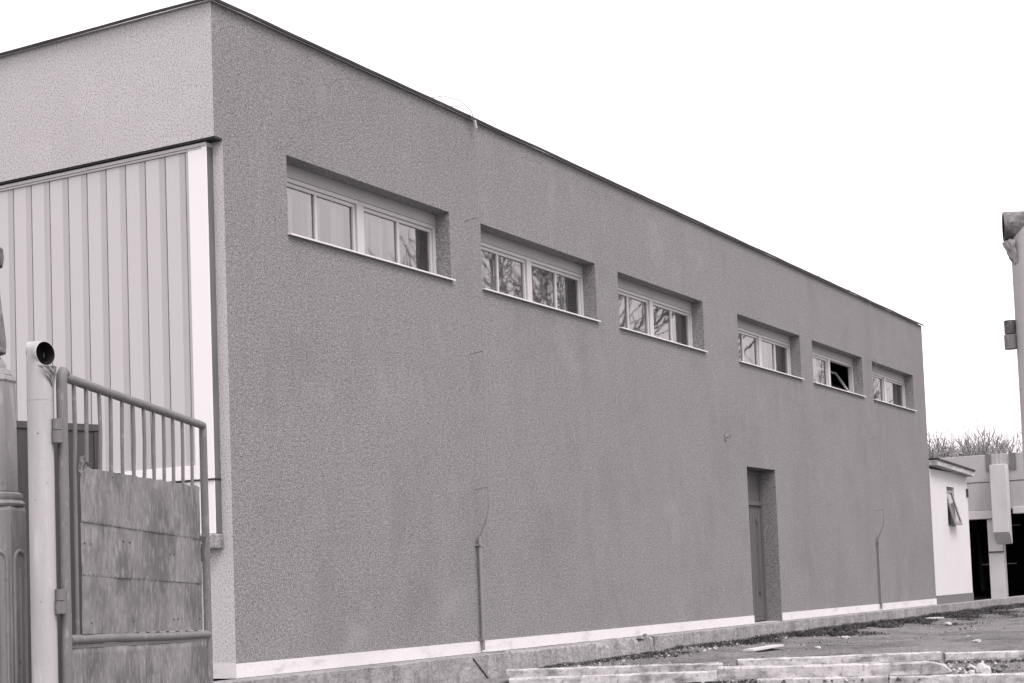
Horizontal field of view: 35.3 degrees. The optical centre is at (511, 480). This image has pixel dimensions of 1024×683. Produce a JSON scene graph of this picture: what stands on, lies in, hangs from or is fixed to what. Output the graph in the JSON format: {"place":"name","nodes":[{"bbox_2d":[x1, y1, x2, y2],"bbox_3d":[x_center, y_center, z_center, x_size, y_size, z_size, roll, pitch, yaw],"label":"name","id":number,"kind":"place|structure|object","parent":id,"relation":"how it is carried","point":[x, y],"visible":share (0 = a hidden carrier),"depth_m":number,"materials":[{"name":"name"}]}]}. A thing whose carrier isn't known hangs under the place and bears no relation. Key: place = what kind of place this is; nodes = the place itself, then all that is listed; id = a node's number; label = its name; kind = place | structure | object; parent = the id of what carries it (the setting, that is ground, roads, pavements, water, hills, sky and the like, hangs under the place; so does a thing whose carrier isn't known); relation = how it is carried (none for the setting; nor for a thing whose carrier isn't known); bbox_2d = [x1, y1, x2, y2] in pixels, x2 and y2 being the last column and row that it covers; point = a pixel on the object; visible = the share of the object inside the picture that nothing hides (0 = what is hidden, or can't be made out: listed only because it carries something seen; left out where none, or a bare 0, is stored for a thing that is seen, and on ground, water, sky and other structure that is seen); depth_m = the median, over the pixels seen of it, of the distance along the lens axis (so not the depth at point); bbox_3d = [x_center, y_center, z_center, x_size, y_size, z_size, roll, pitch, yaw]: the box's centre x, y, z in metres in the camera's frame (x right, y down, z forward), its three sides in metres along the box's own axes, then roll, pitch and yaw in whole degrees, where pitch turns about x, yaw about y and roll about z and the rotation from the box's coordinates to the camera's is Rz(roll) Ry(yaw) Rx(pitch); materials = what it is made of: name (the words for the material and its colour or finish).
{"place":"outdoors","nodes":[
{"label":"outdoors","id":0,"kind":"place"},
{"bbox_2d":[0,0,1023,453],"label":"sky","id":1,"kind":"structure","parent":0,"point":[873,148],"materials":[{"name":"white"}]},
{"bbox_2d":[213,602,1023,682],"bbox_3d":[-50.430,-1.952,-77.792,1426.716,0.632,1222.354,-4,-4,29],"label":"ground","id":2,"kind":"structure","parent":0,"point":[1010,635],"depth_m":24.24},
{"bbox_2d":[0,247,28,682],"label":"cast iron pillar","id":3,"kind":"structure","parent":2,"relation":"on","point":[14,665],"depth_m":8.92,"materials":[{"name":"metal"}]},
{"bbox_2d":[26,341,66,682],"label":"gate post","id":4,"kind":"object","parent":2,"relation":"on","point":[43,438],"visible":1,"depth_m":8.54,"materials":[{"name":"white metal"}]},
{"bbox_2d":[52,367,212,682],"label":"gate leaf","id":5,"kind":"object","parent":4,"relation":"attached to","point":[144,554],"visible":1,"depth_m":9.55,"materials":[{"name":"grey paint"}]},
{"bbox_2d":[16,421,97,682],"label":"hoarding","id":6,"kind":"object","parent":2,"relation":"on","point":[22,449],"visible":0.17,"depth_m":11.64,"materials":[{"name":"metal"}]},
{"bbox_2d":[473,658,488,678],"bbox_3d":[-0.332,2.239,18.780,0.023,0.369,0.463,-4,-4,29],"label":"leaning rod","id":7,"kind":"object","parent":2,"relation":"on","point":[480,668],"visible":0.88,"depth_m":18.72,"materials":[{"name":"metal"}]},
{"bbox_2d":[509,670,720,682],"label":"concrete beam","id":8,"kind":"structure","parent":2,"relation":"on","point":[677,677],"depth_m":17.45,"materials":[{"name":"grey concrete"}]},
{"bbox_2d":[213,595,1023,682],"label":"walkway","id":9,"kind":"structure","parent":2,"relation":"on","point":[465,668],"depth_m":20.47,"materials":[{"name":"concrete"}]},
{"bbox_2d":[0,0,936,678],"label":"factory building","id":10,"kind":"structure","parent":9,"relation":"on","point":[266,254],"depth_m":18.76,"materials":[{"name":"grey paint"}]},
{"bbox_2d":[286,164,455,280],"bbox_3d":[-1.701,-2.855,18.121,0.487,0.980,3.252,-4,-4,29],"label":"window","id":11,"kind":"structure","parent":10,"relation":"in","point":[311,186],"depth_m":18.11,"materials":[{"name":"paint"}]},
{"bbox_2d":[432,96,477,128],"bbox_3d":[-0.728,-4.525,19.645,0.056,0.295,0.949,-5,-5,36],"label":"roof wire","id":12,"kind":"object","parent":10,"relation":"attached to","point":[475,123],"visible":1,"depth_m":19.87,"materials":[{"name":"white metal"}]},
{"bbox_2d":[465,123,488,649],"bbox_3d":[-0.381,-1.222,19.648,0.203,6.541,0.217,-4,-4,29],"label":"lightning conductor","id":13,"kind":"object","parent":10,"relation":"attached to","point":[482,639],"visible":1,"depth_m":19.45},
{"bbox_2d":[480,230,600,321],"bbox_3d":[0.238,-2.699,21.565,0.488,0.980,3.252,-4,-4,29],"label":"window","id":14,"kind":"structure","parent":10,"relation":"in","point":[537,270],"depth_m":21.59,"materials":[{"name":"paint"}]},
{"bbox_2d":[618,278,707,351],"bbox_3d":[2.175,-2.544,25.004,0.487,0.980,3.252,-4,-4,29],"label":"window","id":15,"kind":"structure","parent":10,"relation":"in","point":[661,312],"depth_m":25.19,"materials":[{"name":"paint"}]},
{"bbox_2d":[747,470,776,624],"bbox_3d":[4.167,1.150,28.247,0.574,2.707,1.386,-4,-4,29],"label":"door","id":16,"kind":"structure","parent":10,"relation":"in","point":[753,477],"depth_m":28.55,"materials":[{"name":"grey paint"}]},
{"bbox_2d":[737,319,804,379],"bbox_3d":[4.500,-2.358,29.136,0.487,0.980,3.252,-4,-4,29],"label":"window","id":17,"kind":"structure","parent":10,"relation":"in","point":[760,336],"depth_m":29.40,"materials":[{"name":"paint"}]},
{"bbox_2d":[812,345,865,396],"bbox_3d":[6.359,-2.200,32.573,0.621,0.980,3.252,-4,-4,29],"label":"window","id":18,"kind":"structure","parent":10,"relation":"in","point":[827,356],"depth_m":32.66,"materials":[{"name":"paint"}]},
{"bbox_2d":[867,303,883,608],"bbox_3d":[7.722,-0.572,34.041,0.203,6.541,0.217,-4,-4,29],"label":"lightning conductor","id":19,"kind":"object","parent":10,"relation":"attached to","point":[880,585],"visible":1,"depth_m":33.84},
{"bbox_2d":[872,365,915,410],"bbox_3d":[8.339,-2.050,35.953,0.487,0.980,3.252,-4,-4,29],"label":"window","id":20,"kind":"structure","parent":10,"relation":"in","point":[887,381],"depth_m":36.53,"materials":[{"name":"paint"}]},
{"bbox_2d":[929,458,975,603],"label":"outbuilding","id":21,"kind":"structure","parent":9,"relation":"on","point":[949,492],"depth_m":39.33,"materials":[{"name":"paint"}]},
{"bbox_2d":[946,487,962,525],"bbox_3d":[10.806,0.637,39.578,0.339,0.968,0.728,-4,-4,29],"label":"window","id":22,"kind":"structure","parent":21,"relation":"in","point":[950,513],"depth_m":39.78,"materials":[{"name":"paint"}]},
{"bbox_2d":[743,644,783,650],"bbox_3d":[3.678,2.440,23.519,0.160,0.030,1.437,-4,-4,27],"label":"board","id":23,"kind":"object","parent":2,"relation":"on","point":[765,647],"visible":1,"depth_m":23.37,"materials":[{"name":"white wood"}]},
{"bbox_2d":[757,675,888,682],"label":"concrete beam","id":24,"kind":"structure","parent":2,"relation":"on","point":[868,679],"depth_m":15.82,"materials":[{"name":"grey concrete"}]},
{"bbox_2d":[717,661,950,678],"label":"concrete beam","id":25,"kind":"structure","parent":24,"relation":"on","point":[832,670],"depth_m":15.91,"materials":[{"name":"grey concrete"}]},
{"bbox_2d":[943,622,951,625],"bbox_3d":[8.647,2.852,31.976,0.175,0.098,0.196,-2,-4,3],"label":"stone","id":26,"kind":"object","parent":2,"relation":"on","point":[947,624],"visible":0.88,"depth_m":31.91,"materials":[{"name":"white stone"}]},
{"bbox_2d":[890,672,1023,682],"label":"concrete beam","id":27,"kind":"structure","parent":2,"relation":"on","point":[983,678],"depth_m":15.50,"materials":[{"name":"grey concrete"}]},
{"bbox_2d":[927,430,986,457],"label":"bare tree","id":28,"kind":"object","parent":2,"relation":"on","point":[932,452],"visible":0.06,"depth_m":74.20,"materials":[{"name":"grey plant"}]},
{"bbox_2d":[927,429,1005,457],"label":"bare tree","id":29,"kind":"object","parent":2,"relation":"on","point":[974,449],"visible":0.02,"depth_m":78.38,"materials":[{"name":"grey plant"}]},
{"bbox_2d":[929,419,1012,457],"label":"bare tree","id":30,"kind":"object","parent":2,"relation":"on","point":[959,442],"visible":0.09,"depth_m":76.34,"materials":[{"name":"grey plant"}]},
{"bbox_2d":[930,427,1022,455],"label":"bare tree","id":31,"kind":"object","parent":2,"relation":"on","point":[988,450],"visible":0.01,"depth_m":75.67,"materials":[{"name":"grey plant"}]},
{"bbox_2d":[935,425,1022,590],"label":"bare tree","id":32,"kind":"object","parent":2,"relation":"on","point":[979,549],"visible":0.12,"depth_m":73.93,"materials":[{"name":"grey plant"}]},
{"bbox_2d":[940,451,1023,601],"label":"concrete hall","id":33,"kind":"structure","parent":2,"relation":"on","point":[995,485],"depth_m":51.36,"materials":[{"name":"concrete"}]},
{"bbox_2d":[975,662,991,673],"bbox_3d":[4.778,1.927,16.323,0.172,0.181,0.195,-4,-4,25],"label":"stone","id":34,"kind":"object","parent":2,"relation":"on","point":[982,667],"visible":0.6,"depth_m":16.27,"materials":[{"name":"grey stone"}]},
{"bbox_2d":[995,667,1002,672],"bbox_3d":[5.170,2.008,17.085,0.080,0.057,0.083,-2,-4,-1],"label":"rubble piece","id":35,"kind":"object","parent":2,"relation":"on","point":[998,670],"visible":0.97,"depth_m":17.06,"materials":[{"name":"grey stone"}]},
{"bbox_2d":[1000,663,1007,667],"bbox_3d":[5.374,2.022,17.582,0.080,0.067,0.105,-4,-4,25],"label":"rubble piece","id":36,"kind":"object","parent":2,"relation":"on","point":[1005,665],"visible":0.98,"depth_m":17.55,"materials":[{"name":"grey stone"}]},
{"bbox_2d":[1002,211,1023,463],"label":"gate post","id":37,"kind":"object","parent":2,"relation":"on","point":[1013,232],"visible":1,"depth_m":7.16,"materials":[{"name":"grey metal"}]},
{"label":"concrete beam","id":38,"kind":"object","parent":2,"relation":"on","visible":0},
{"bbox_2d":[506,662,722,677],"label":"concrete beam","id":39,"kind":"structure","parent":38,"relation":"on","point":[572,671],"depth_m":18.07,"materials":[{"name":"grey concrete"}]},
{"bbox_2d":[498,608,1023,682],"bbox_3d":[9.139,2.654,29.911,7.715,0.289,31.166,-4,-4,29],"label":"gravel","id":40,"kind":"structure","parent":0,"point":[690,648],"depth_m":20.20,"materials":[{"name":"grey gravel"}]},
{"bbox_2d":[736,651,941,665],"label":"concrete beam","id":41,"kind":"structure","parent":40,"relation":"on","point":[884,657],"depth_m":18.63,"materials":[{"name":"grey concrete"}]},
{"bbox_2d":[943,650,1023,659],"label":"concrete beam","id":42,"kind":"structure","parent":40,"relation":"on","point":[981,654],"depth_m":18.60,"materials":[{"name":"grey concrete"}]},
{"bbox_2d":[538,602,1023,667],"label":"grass","id":43,"kind":"structure","parent":0,"point":[847,629],"depth_m":28.83,"materials":[{"name":"grey plant"}]}
]}

